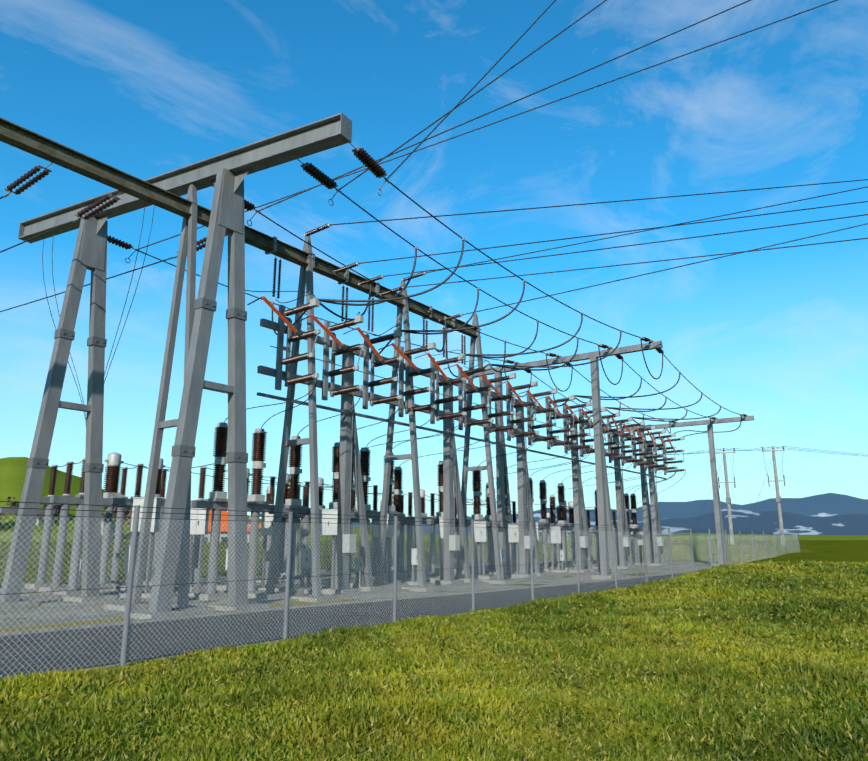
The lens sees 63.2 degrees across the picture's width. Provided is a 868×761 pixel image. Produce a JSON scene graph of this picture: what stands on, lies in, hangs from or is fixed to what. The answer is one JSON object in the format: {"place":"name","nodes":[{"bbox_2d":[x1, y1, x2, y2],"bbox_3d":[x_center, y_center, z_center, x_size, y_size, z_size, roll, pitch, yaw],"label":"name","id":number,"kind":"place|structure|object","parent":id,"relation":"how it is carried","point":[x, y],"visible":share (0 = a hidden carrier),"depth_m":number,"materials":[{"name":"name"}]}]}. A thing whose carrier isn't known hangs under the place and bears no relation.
{"place":"outdoors","nodes":[
{"label":"outdoors","id":0,"kind":"place"},
{"bbox_2d":[0,457,568,540],"bbox_3d":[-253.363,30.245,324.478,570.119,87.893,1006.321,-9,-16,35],"label":"village hill","id":1,"kind":"structure","parent":0,"point":[13,470],"depth_m":292.96,"materials":[{"name":"green plant"}]},
{"bbox_2d":[6,497,18,515],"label":"tree","id":2,"kind":"object","parent":1,"relation":"on","point":[13,504],"visible":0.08,"depth_m":245.79,"materials":[{"name":"green plant"}]},
{"bbox_2d":[35,514,55,525],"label":"village house","id":3,"kind":"structure","parent":1,"relation":"on","point":[39,520],"depth_m":244.55,"materials":[{"name":"white glass"}]},
{"bbox_2d":[43,505,71,517],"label":"tree","id":4,"kind":"object","parent":1,"relation":"on","point":[57,512],"visible":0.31,"depth_m":258.01,"materials":[{"name":"green plant"}]},
{"bbox_2d":[101,514,115,534],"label":"village house","id":5,"kind":"structure","parent":1,"relation":"on","point":[102,521],"depth_m":237.03,"materials":[{"name":"white glass"}]},
{"bbox_2d":[104,507,130,520],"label":"tree","id":6,"kind":"object","parent":1,"relation":"on","point":[125,513],"visible":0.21,"depth_m":247.85,"materials":[{"name":"green plant"}]},
{"bbox_2d":[123,510,131,524],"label":"village house","id":7,"kind":"structure","parent":1,"relation":"on","point":[127,521],"depth_m":275.06,"materials":[{"name":"brown wood"}]},
{"bbox_2d":[0,569,702,678],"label":"road","id":8,"kind":"structure","parent":0,"point":[7,654],"depth_m":13.23,"materials":[{"name":"grey asphalt"}]},
{"bbox_2d":[42,203,741,521],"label":"apparatus connections","id":9,"kind":"object","parent":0,"point":[379,301],"visible":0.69,"depth_m":25.27,"materials":[{"name":"metal"}]},
{"bbox_2d":[0,559,867,760],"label":"meadow grass","id":10,"kind":"structure","parent":0,"point":[767,660],"depth_m":7.43,"materials":[{"name":"green plant"}]},
{"bbox_2d":[0,0,867,423],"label":"conductors","id":11,"kind":"object","parent":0,"point":[530,208],"visible":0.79,"depth_m":22.75,"materials":[{"name":"metal"}]},
{"bbox_2d":[0,540,867,730],"bbox_3d":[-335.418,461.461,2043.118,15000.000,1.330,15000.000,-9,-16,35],"label":"meadow ground","id":12,"kind":"structure","parent":0,"point":[848,551],"depth_m":52.50,"materials":[{"name":"green plant"}]},
{"bbox_2d":[193,509,249,542],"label":"house","id":13,"kind":"structure","parent":12,"relation":"on","point":[224,514],"depth_m":101.44,"materials":[{"name":"tile"}]},
{"bbox_2d":[0,559,745,671],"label":"gravel yard","id":14,"kind":"structure","parent":12,"relation":"on","point":[8,621],"depth_m":20.12,"materials":[{"name":"grey gravel"}]},
{"bbox_2d":[0,507,54,587],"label":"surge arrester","id":15,"kind":"object","parent":14,"relation":"on","point":[14,510],"depth_m":24.28,"materials":[{"name":"metal"}]},
{"bbox_2d":[25,465,76,588],"bbox_3d":[-13.428,5.040,24.528,0.700,4.184,1.800,-9,-16,35],"label":"post insulator","id":16,"kind":"object","parent":14,"relation":"on","point":[41,577],"visible":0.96,"depth_m":24.36,"materials":[{"name":"metal"}]},
{"bbox_2d":[39,461,73,592],"bbox_3d":[-11.942,4.673,22.726,0.700,4.107,1.800,-9,-16,35],"label":"post insulator","id":17,"kind":"object","parent":14,"relation":"on","point":[61,536],"visible":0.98,"depth_m":22.52,"materials":[{"name":"metal"}]},
{"bbox_2d":[67,558,81,588],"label":"control cabinet","id":18,"kind":"object","parent":14,"relation":"on","point":[80,575],"depth_m":23.60,"materials":[{"name":"metal"}]},
{"bbox_2d":[50,458,111,595],"bbox_3d":[-10.643,4.357,21.172,0.700,4.041,1.800,-9,-16,35],"label":"post insulator","id":19,"kind":"object","parent":14,"relation":"on","point":[77,499],"visible":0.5,"depth_m":20.95,"materials":[{"name":"metal"}]},
{"bbox_2d":[100,452,131,587],"bbox_3d":[-11.309,4.809,24.508,0.700,4.627,1.800,-9,-16,35],"label":"current transformer","id":20,"kind":"object","parent":14,"relation":"on","point":[113,467],"visible":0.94,"depth_m":24.51,"materials":[{"name":"metal"}]},
{"bbox_2d":[106,467,127,584],"bbox_3d":[-11.699,5.378,26.254,0.700,4.285,1.800,-9,-16,35],"label":"post insulator","id":21,"kind":"object","parent":14,"relation":"on","point":[114,575],"visible":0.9,"depth_m":26.07,"materials":[{"name":"metal"}]},
{"bbox_2d":[117,545,149,596],"bbox_3d":[-8.749,5.584,20.721,0.770,1.449,0.542,0,-13,-1],"label":"control cabinet","id":22,"kind":"object","parent":14,"relation":"on","point":[128,548],"depth_m":20.63,"materials":[{"name":"metal"}]},
{"bbox_2d":[110,464,162,590],"bbox_3d":[-9.954,4.837,23.473,0.700,4.117,1.800,-9,-16,35],"label":"post insulator","id":23,"kind":"object","parent":14,"relation":"on","point":[126,501],"visible":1,"depth_m":23.37,"materials":[{"name":"metal"}]},
{"bbox_2d":[119,497,162,597],"bbox_3d":[-8.480,4.851,20.598,0.875,2.824,0.605,0,-13,-1],"label":"control cabinet","id":24,"kind":"object","parent":14,"relation":"on","point":[140,501],"visible":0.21,"depth_m":20.60,"materials":[{"name":"metal"}]},
{"bbox_2d":[144,458,164,580],"bbox_3d":[-10.700,5.279,26.804,0.700,4.718,1.800,-9,-16,35],"label":"current transformer","id":25,"kind":"object","parent":14,"relation":"on","point":[158,483],"visible":0.27,"depth_m":26.94,"materials":[{"name":"metal"}]},
{"bbox_2d":[143,470,166,585],"bbox_3d":[-10.053,5.339,25.855,0.700,4.185,1.800,-9,-16,35],"label":"post insulator","id":26,"kind":"object","parent":14,"relation":"on","point":[163,478],"visible":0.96,"depth_m":25.85,"materials":[{"name":"metal"}]},
{"bbox_2d":[177,508,208,596],"bbox_3d":[-6.966,5.018,20.639,0.725,2.517,0.515,0,-13,-1],"label":"control cabinet","id":27,"kind":"object","parent":14,"relation":"on","point":[194,515],"visible":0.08,"depth_m":20.65,"materials":[{"name":"metal"}]},
{"bbox_2d":[0,112,389,618],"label":"line gantry","id":28,"kind":"object","parent":14,"relation":"on","point":[225,173],"visible":1,"depth_m":17.83,"materials":[{"name":"metal"}]},
{"bbox_2d":[190,466,206,591],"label":"post insulator","id":29,"kind":"object","parent":14,"relation":"on","point":[201,494],"visible":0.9,"depth_m":22.94,"materials":[{"name":"metal"}]},
{"bbox_2d":[191,422,227,599],"bbox_3d":[-6.201,3.663,20.156,0.700,4.950,1.800,-9,-16,35],"label":"circuit breaker","id":30,"kind":"object","parent":14,"relation":"on","point":[216,501],"visible":0.88,"depth_m":20.03,"materials":[{"name":"metal"}]},
{"bbox_2d":[216,509,226,590],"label":"post insulator","id":31,"kind":"object","parent":14,"relation":"on","point":[221,586],"depth_m":22.93,"materials":[{"name":"metal"}]},
{"bbox_2d":[220,549,227,592],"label":"control cabinet","id":32,"kind":"object","parent":14,"relation":"on","point":[226,590],"depth_m":21.18,"materials":[{"name":"metal"}]},
{"bbox_2d":[247,468,249,496],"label":"current transformer","id":33,"kind":"object","parent":14,"relation":"on","point":[248,471],"visible":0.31,"depth_m":31.52,"materials":[{"name":"metal"}]},
{"bbox_2d":[0,117,517,613],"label":"steel gantry","id":34,"kind":"object","parent":14,"relation":"on","point":[194,215],"visible":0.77,"depth_m":20.14,"materials":[{"name":"metal"}]},
{"bbox_2d":[247,428,274,592],"bbox_3d":[-5.348,3.895,21.140,0.700,4.930,1.800,-9,-16,35],"label":"circuit breaker","id":35,"kind":"object","parent":14,"relation":"on","point":[256,500],"visible":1,"depth_m":21.14,"materials":[{"name":"metal"}]},
{"bbox_2d":[260,485,270,515],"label":"current transformer","id":36,"kind":"object","parent":14,"relation":"on","point":[267,496],"visible":0.25,"depth_m":42.84,"materials":[{"name":"metal"}]},
{"bbox_2d":[256,476,280,583],"bbox_3d":[-6.231,5.667,26.869,0.700,3.990,1.800,-9,-16,35],"label":"post insulator","id":37,"kind":"object","parent":14,"relation":"on","point":[272,490],"visible":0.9,"depth_m":26.67,"materials":[{"name":"metal"}]},
{"bbox_2d":[256,511,281,589],"bbox_3d":[-5.272,5.475,22.679,0.775,2.522,0.545,0,-13,-1],"label":"control cabinet","id":38,"kind":"object","parent":14,"relation":"on","point":[268,532],"visible":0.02,"depth_m":22.66,"materials":[{"name":"metal"}]},
{"bbox_2d":[276,473,289,576],"bbox_3d":[-6.894,6.527,32.120,0.700,4.621,1.800,-9,-16,35],"label":"current transformer","id":39,"kind":"object","parent":14,"relation":"on","point":[282,542],"visible":0.19,"depth_m":31.85,"materials":[{"name":"metal"}]},
{"bbox_2d":[280,487,289,576],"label":"post insulator","id":40,"kind":"object","parent":14,"relation":"on","point":[285,545],"visible":0.15,"depth_m":31.64,"materials":[{"name":"metal"}]},
{"bbox_2d":[269,436,310,593],"bbox_3d":[-4.443,4.175,22.227,0.700,4.861,1.800,-9,-16,35],"label":"circuit breaker","id":41,"kind":"object","parent":14,"relation":"on","point":[293,502],"visible":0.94,"depth_m":22.25,"materials":[{"name":"metal"}]},
{"bbox_2d":[282,484,310,578],"bbox_3d":[-5.852,6.399,30.023,0.700,3.948,1.800,-9,-16,35],"label":"post insulator","id":42,"kind":"object","parent":14,"relation":"on","point":[297,548],"visible":0.17,"depth_m":29.82,"materials":[{"name":"metal"}]},
{"bbox_2d":[287,486,311,575],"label":"post insulator","id":43,"kind":"object","parent":14,"relation":"on","point":[303,499],"visible":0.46,"depth_m":31.15,"materials":[{"name":"metal"}]},
{"bbox_2d":[294,481,311,579],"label":"post insulator","id":44,"kind":"object","parent":14,"relation":"on","point":[306,500],"visible":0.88,"depth_m":29.41,"materials":[{"name":"metal"}]},
{"bbox_2d":[300,548,311,588],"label":"control cabinet","id":45,"kind":"object","parent":14,"relation":"on","point":[309,555],"depth_m":22.77,"materials":[{"name":"metal"}]},
{"bbox_2d":[311,477,325,572],"bbox_3d":[-5.858,7.255,35.573,0.700,4.720,1.800,-9,-16,35],"label":"current transformer","id":46,"kind":"object","parent":14,"relation":"on","point":[321,493],"visible":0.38,"depth_m":35.73,"materials":[{"name":"metal"}]},
{"bbox_2d":[304,509,337,593],"bbox_3d":[-3.424,5.357,22.218,1.100,2.550,0.740,0,-13,-1],"label":"control cabinet","id":47,"kind":"object","parent":14,"relation":"on","point":[328,521],"visible":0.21,"depth_m":22.14,"materials":[{"name":"metal"}]},
{"bbox_2d":[321,442,356,587],"bbox_3d":[-3.242,4.468,23.429,0.700,4.818,1.800,-9,-16,35],"label":"circuit breaker","id":48,"kind":"object","parent":14,"relation":"on","point":[333,504],"visible":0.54,"depth_m":23.56,"materials":[{"name":"metal"}]},
{"bbox_2d":[350,490,354,578],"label":"post insulator","id":49,"kind":"object","parent":14,"relation":"on","point":[351,577],"visible":0.02,"depth_m":28.64,"materials":[{"name":"metal"}]},
{"bbox_2d":[349,460,358,582],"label":"transformer","id":50,"kind":"object","parent":14,"relation":"on","point":[352,509],"visible":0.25,"depth_m":27.20,"materials":[{"name":"metal"}]},
{"bbox_2d":[351,481,356,571],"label":"current transformer","id":51,"kind":"object","parent":14,"relation":"on","point":[354,501],"visible":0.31,"depth_m":36.85,"materials":[{"name":"metal"}]},
{"bbox_2d":[353,557,363,587],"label":"control cabinet","id":52,"kind":"object","parent":14,"relation":"on","point":[358,570],"depth_m":22.82,"materials":[{"name":"metal"}]},
{"bbox_2d":[349,447,379,587],"bbox_3d":[-2.475,4.762,24.744,0.700,4.822,1.800,-9,-16,35],"label":"circuit breaker","id":53,"kind":"object","parent":14,"relation":"on","point":[364,452],"visible":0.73,"depth_m":24.90,"materials":[{"name":"metal"}]},
{"bbox_2d":[371,485,383,579],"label":"post insulator","id":54,"kind":"object","parent":14,"relation":"on","point":[375,502],"visible":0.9,"depth_m":29.39,"materials":[{"name":"metal"}]},
{"bbox_2d":[373,513,394,583],"bbox_3d":[-1.820,6.053,25.262,0.929,2.531,0.637,0,-13,-1],"label":"control cabinet","id":55,"kind":"object","parent":14,"relation":"on","point":[390,516],"visible":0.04,"depth_m":25.21,"materials":[{"name":"metal"}]},
{"bbox_2d":[374,452,404,584],"bbox_3d":[-1.695,5.080,26.209,0.700,4.845,1.800,-9,-16,35],"label":"circuit breaker","id":56,"kind":"object","parent":14,"relation":"on","point":[391,508],"visible":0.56,"depth_m":26.22,"materials":[{"name":"metal"}]},
{"bbox_2d":[391,467,408,578],"bbox_3d":[-1.596,6.167,30.864,0.700,4.771,1.800,-9,-16,35],"label":"transformer","id":57,"kind":"object","parent":14,"relation":"on","point":[398,484],"visible":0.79,"depth_m":30.96,"materials":[{"name":"metal"}]},
{"bbox_2d":[391,495,413,573],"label":"post insulator","id":58,"kind":"object","parent":14,"relation":"on","point":[401,537],"visible":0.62,"depth_m":33.19,"materials":[{"name":"metal"}]},
{"bbox_2d":[398,492,422,577],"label":"post insulator","id":59,"kind":"object","parent":14,"relation":"on","point":[410,514],"visible":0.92,"depth_m":31.23,"materials":[{"name":"metal"}]},
{"bbox_2d":[409,548,418,584],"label":"control cabinet","id":60,"kind":"object","parent":14,"relation":"on","point":[414,560],"depth_m":25.83,"materials":[{"name":"metal"}]},
{"bbox_2d":[406,512,426,572],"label":"post insulator","id":61,"kind":"object","parent":14,"relation":"on","point":[415,542],"depth_m":32.54,"materials":[{"name":"metal"}]},
{"bbox_2d":[420,489,428,567],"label":"current transformer","id":62,"kind":"object","parent":14,"relation":"on","point":[423,505],"visible":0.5,"depth_m":42.24,"materials":[{"name":"metal"}]},
{"bbox_2d":[423,493,438,575],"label":"post insulator","id":63,"kind":"object","parent":14,"relation":"on","point":[432,504],"visible":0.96,"depth_m":32.51,"materials":[{"name":"metal"}]},
{"bbox_2d":[439,517,442,579],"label":"control cabinet","id":64,"kind":"object","parent":14,"relation":"on","point":[441,540],"visible":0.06,"depth_m":26.80,"materials":[{"name":"metal"}]},
{"bbox_2d":[427,461,457,582],"bbox_3d":[0.338,5.497,27.659,0.700,4.668,1.800,-9,-16,35],"label":"circuit breaker","id":65,"kind":"object","parent":14,"relation":"on","point":[435,520],"visible":0.5,"depth_m":27.68,"materials":[{"name":"metal"}]},
{"bbox_2d":[454,498,457,573],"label":"post insulator","id":66,"kind":"object","parent":14,"relation":"on","point":[455,554],"visible":0.29,"depth_m":34.73,"materials":[{"name":"metal"}]},
{"bbox_2d":[247,296,685,594],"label":"disconnect switches","id":67,"kind":"object","parent":14,"relation":"on","point":[347,390],"visible":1,"depth_m":26.68,"materials":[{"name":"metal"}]},
{"bbox_2d":[458,497,474,573],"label":"post insulator","id":68,"kind":"object","parent":14,"relation":"on","point":[466,527],"visible":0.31,"depth_m":34.89,"materials":[{"name":"metal"}]},
{"bbox_2d":[465,470,489,575],"bbox_3d":[1.864,6.106,30.356,0.700,4.667,1.800,-9,-16,35],"label":"circuit breaker","id":69,"kind":"object","parent":14,"relation":"on","point":[477,493],"visible":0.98,"depth_m":30.42,"materials":[{"name":"metal"}]},
{"bbox_2d":[474,521,489,578],"bbox_3d":[1.938,7.169,29.865,0.736,2.377,0.521,0,-13,-1],"label":"control cabinet","id":70,"kind":"object","parent":14,"relation":"on","point":[478,527],"visible":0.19,"depth_m":29.83,"materials":[{"name":"metal"}]},
{"bbox_2d":[481,483,495,571],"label":"transformer","id":71,"kind":"object","parent":14,"relation":"on","point":[487,527],"visible":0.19,"depth_m":36.50,"materials":[{"name":"metal"}]},
{"bbox_2d":[485,488,496,571],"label":"current transformer","id":72,"kind":"object","parent":14,"relation":"on","point":[488,518],"visible":0.52,"depth_m":36.16,"materials":[{"name":"metal"}]},
{"bbox_2d":[491,473,513,571],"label":"circuit breaker","id":73,"kind":"object","parent":14,"relation":"on","point":[506,519],"visible":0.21,"depth_m":33.30,"materials":[{"name":"metal"}]},
{"bbox_2d":[496,549,508,578],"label":"control cabinet","id":74,"kind":"object","parent":14,"relation":"on","point":[502,560],"depth_m":29.93,"materials":[{"name":"metal"}]},
{"bbox_2d":[506,526,516,570],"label":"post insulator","id":75,"kind":"object","parent":14,"relation":"on","point":[508,555],"visible":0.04,"depth_m":34.72,"materials":[{"name":"metal"}]},
{"bbox_2d":[506,524,519,576],"bbox_3d":[3.616,7.660,31.906,0.703,2.316,0.502,0,-13,-1],"label":"control cabinet","id":76,"kind":"object","parent":14,"relation":"on","point":[513,537],"visible":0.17,"depth_m":31.88,"materials":[{"name":"metal"}]},
{"bbox_2d":[512,501,519,569],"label":"post insulator","id":77,"kind":"object","parent":14,"relation":"on","point":[514,519],"visible":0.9,"depth_m":36.79,"materials":[{"name":"metal"}]},
{"bbox_2d":[526,478,541,572],"bbox_3d":[4.745,7.122,34.763,0.700,4.622,1.800,-9,-16,35],"label":"transformer","id":78,"kind":"object","parent":14,"relation":"on","point":[531,486],"visible":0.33,"depth_m":34.95,"materials":[{"name":"metal"}]},
{"bbox_2d":[529,522,540,573],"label":"control cabinet","id":79,"kind":"object","parent":14,"relation":"on","point":[536,530],"visible":0.1,"depth_m":32.94,"materials":[{"name":"metal"}]},
{"bbox_2d":[538,480,554,571],"bbox_3d":[5.741,7.556,36.797,0.700,4.670,1.800,-9,-16,35],"label":"transformer","id":80,"kind":"object","parent":14,"relation":"on","point":[544,522],"visible":0.96,"depth_m":36.77,"materials":[{"name":"metal"}]},
{"bbox_2d":[546,513,549,543],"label":"current transformer","id":81,"kind":"object","parent":14,"relation":"on","point":[548,517],"visible":0.25,"depth_m":65.91,"materials":[{"name":"metal"}]},
{"bbox_2d":[547,495,557,563],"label":"transformer","id":82,"kind":"object","parent":14,"relation":"on","point":[552,499],"visible":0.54,"depth_m":46.81,"materials":[{"name":"metal"}]},
{"bbox_2d":[547,504,561,567],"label":"post insulator","id":83,"kind":"object","parent":14,"relation":"on","point":[551,513],"visible":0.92,"depth_m":39.46,"materials":[{"name":"metal"}]},
{"bbox_2d":[549,526,563,571],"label":"control cabinet","id":84,"kind":"object","parent":14,"relation":"on","point":[557,539],"visible":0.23,"depth_m":35.95,"materials":[{"name":"metal"}]},
{"bbox_2d":[555,550,566,571],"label":"control cabinet","id":85,"kind":"object","parent":14,"relation":"on","point":[561,556],"depth_m":36.05,"materials":[{"name":"metal"}]},
{"bbox_2d":[556,506,568,566],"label":"post insulator","id":86,"kind":"object","parent":14,"relation":"on","point":[558,511],"visible":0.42,"depth_m":41.72,"materials":[{"name":"metal"}]},
{"bbox_2d":[555,483,572,570],"bbox_3d":[6.944,7.887,38.156,0.700,4.622,1.800,-9,-16,35],"label":"transformer","id":87,"kind":"object","parent":14,"relation":"on","point":[562,521],"visible":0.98,"depth_m":38.15,"materials":[{"name":"metal"}]},
{"bbox_2d":[473,337,663,578],"bbox_3d":[5.805,3.723,31.720,9.570,9.943,2.946,-9,-16,35],"label":"bus portal","id":88,"kind":"object","parent":14,"relation":"on","point":[603,505],"visible":0.83,"depth_m":31.31,"materials":[{"name":"metal"}]},
{"bbox_2d":[564,500,572,566],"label":"current transformer","id":89,"kind":"object","parent":14,"relation":"on","point":[565,513],"visible":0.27,"depth_m":43.94,"materials":[{"name":"metal"}]},
{"bbox_2d":[568,501,575,565],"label":"current transformer","id":90,"kind":"object","parent":14,"relation":"on","point":[571,516],"visible":0.69,"depth_m":45.53,"materials":[{"name":"metal"}]},
{"bbox_2d":[573,491,589,568],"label":"transformer","id":91,"kind":"object","parent":14,"relation":"on","point":[584,548],"visible":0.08,"depth_m":38.72,"materials":[{"name":"metal"}]},
{"bbox_2d":[582,526,587,568],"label":"control cabinet","id":92,"kind":"object","parent":14,"relation":"on","point":[585,553],"visible":0.04,"depth_m":37.88,"materials":[{"name":"metal"}]},
{"bbox_2d":[585,510,596,566],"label":"post insulator","id":93,"kind":"object","parent":14,"relation":"on","point":[588,523],"visible":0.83,"depth_m":41.61,"materials":[{"name":"metal"}]},
{"bbox_2d":[589,507,599,569],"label":"post insulator","id":94,"kind":"object","parent":14,"relation":"on","point":[595,531],"visible":0.58,"depth_m":38.39,"materials":[{"name":"metal"}]},
{"bbox_2d":[612,510,619,565],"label":"post insulator","id":95,"kind":"object","parent":14,"relation":"on","point":[616,539],"visible":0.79,"depth_m":42.66,"materials":[{"name":"metal"}]},
{"bbox_2d":[624,494,634,564],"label":"transformer","id":96,"kind":"object","parent":14,"relation":"on","point":[626,496],"visible":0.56,"depth_m":46.11,"materials":[{"name":"metal"}]},
{"bbox_2d":[629,494,641,564],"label":"transformer","id":97,"kind":"object","parent":14,"relation":"on","point":[635,527],"visible":0.96,"depth_m":45.98,"materials":[{"name":"metal"}]},
{"bbox_2d":[637,530,643,562],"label":"control cabinet","id":98,"kind":"object","parent":14,"relation":"on","point":[639,535],"visible":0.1,"depth_m":46.12,"materials":[{"name":"metal"}]},
{"bbox_2d":[603,414,753,565],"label":"bus portal","id":99,"kind":"object","parent":14,"relation":"on","point":[647,521],"visible":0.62,"depth_m":44.52,"materials":[{"name":"metal"}]},
{"bbox_2d":[0,501,800,678],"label":"chain link fence","id":100,"kind":"object","parent":12,"relation":"on","point":[129,587],"visible":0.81,"depth_m":11.85,"materials":[{"name":"metal"}]},
{"bbox_2d":[682,448,735,557],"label":"distribution pole","id":101,"kind":"object","parent":12,"relation":"on","point":[728,498],"visible":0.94,"depth_m":57.62,"materials":[{"name":"concrete"}]},
{"bbox_2d":[637,446,867,456],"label":"distribution line","id":102,"kind":"object","parent":101,"relation":"on","point":[764,448],"visible":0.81,"depth_m":59.46,"materials":[{"name":"black metal"}]},
{"bbox_2d":[743,446,785,544],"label":"distribution pole","id":103,"kind":"object","parent":12,"relation":"on","point":[778,500],"visible":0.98,"depth_m":58.80,"materials":[{"name":"concrete"}]},
{"bbox_2d":[0,0,867,521],"label":"sky","id":104,"kind":"structure","parent":0,"point":[142,89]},
{"bbox_2d":[353,493,867,527],"bbox_3d":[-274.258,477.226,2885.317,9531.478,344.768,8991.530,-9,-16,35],"label":"ridge","id":105,"kind":"structure","parent":0,"point":[827,504],"depth_m":5133.76,"materials":[{"name":"blue"}]},
{"bbox_2d":[370,508,867,535],"bbox_3d":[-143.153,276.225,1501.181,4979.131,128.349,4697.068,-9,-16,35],"label":"ridge","id":106,"kind":"structure","parent":0,"point":[767,522],"depth_m":2509.63,"materials":[{"name":"blue"}]},
{"bbox_2d":[468,533,867,539],"bbox_3d":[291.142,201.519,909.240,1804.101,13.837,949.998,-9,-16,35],"label":"field","id":107,"kind":"structure","parent":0,"point":[824,537],"depth_m":906.29,"materials":[{"name":"green plant"}]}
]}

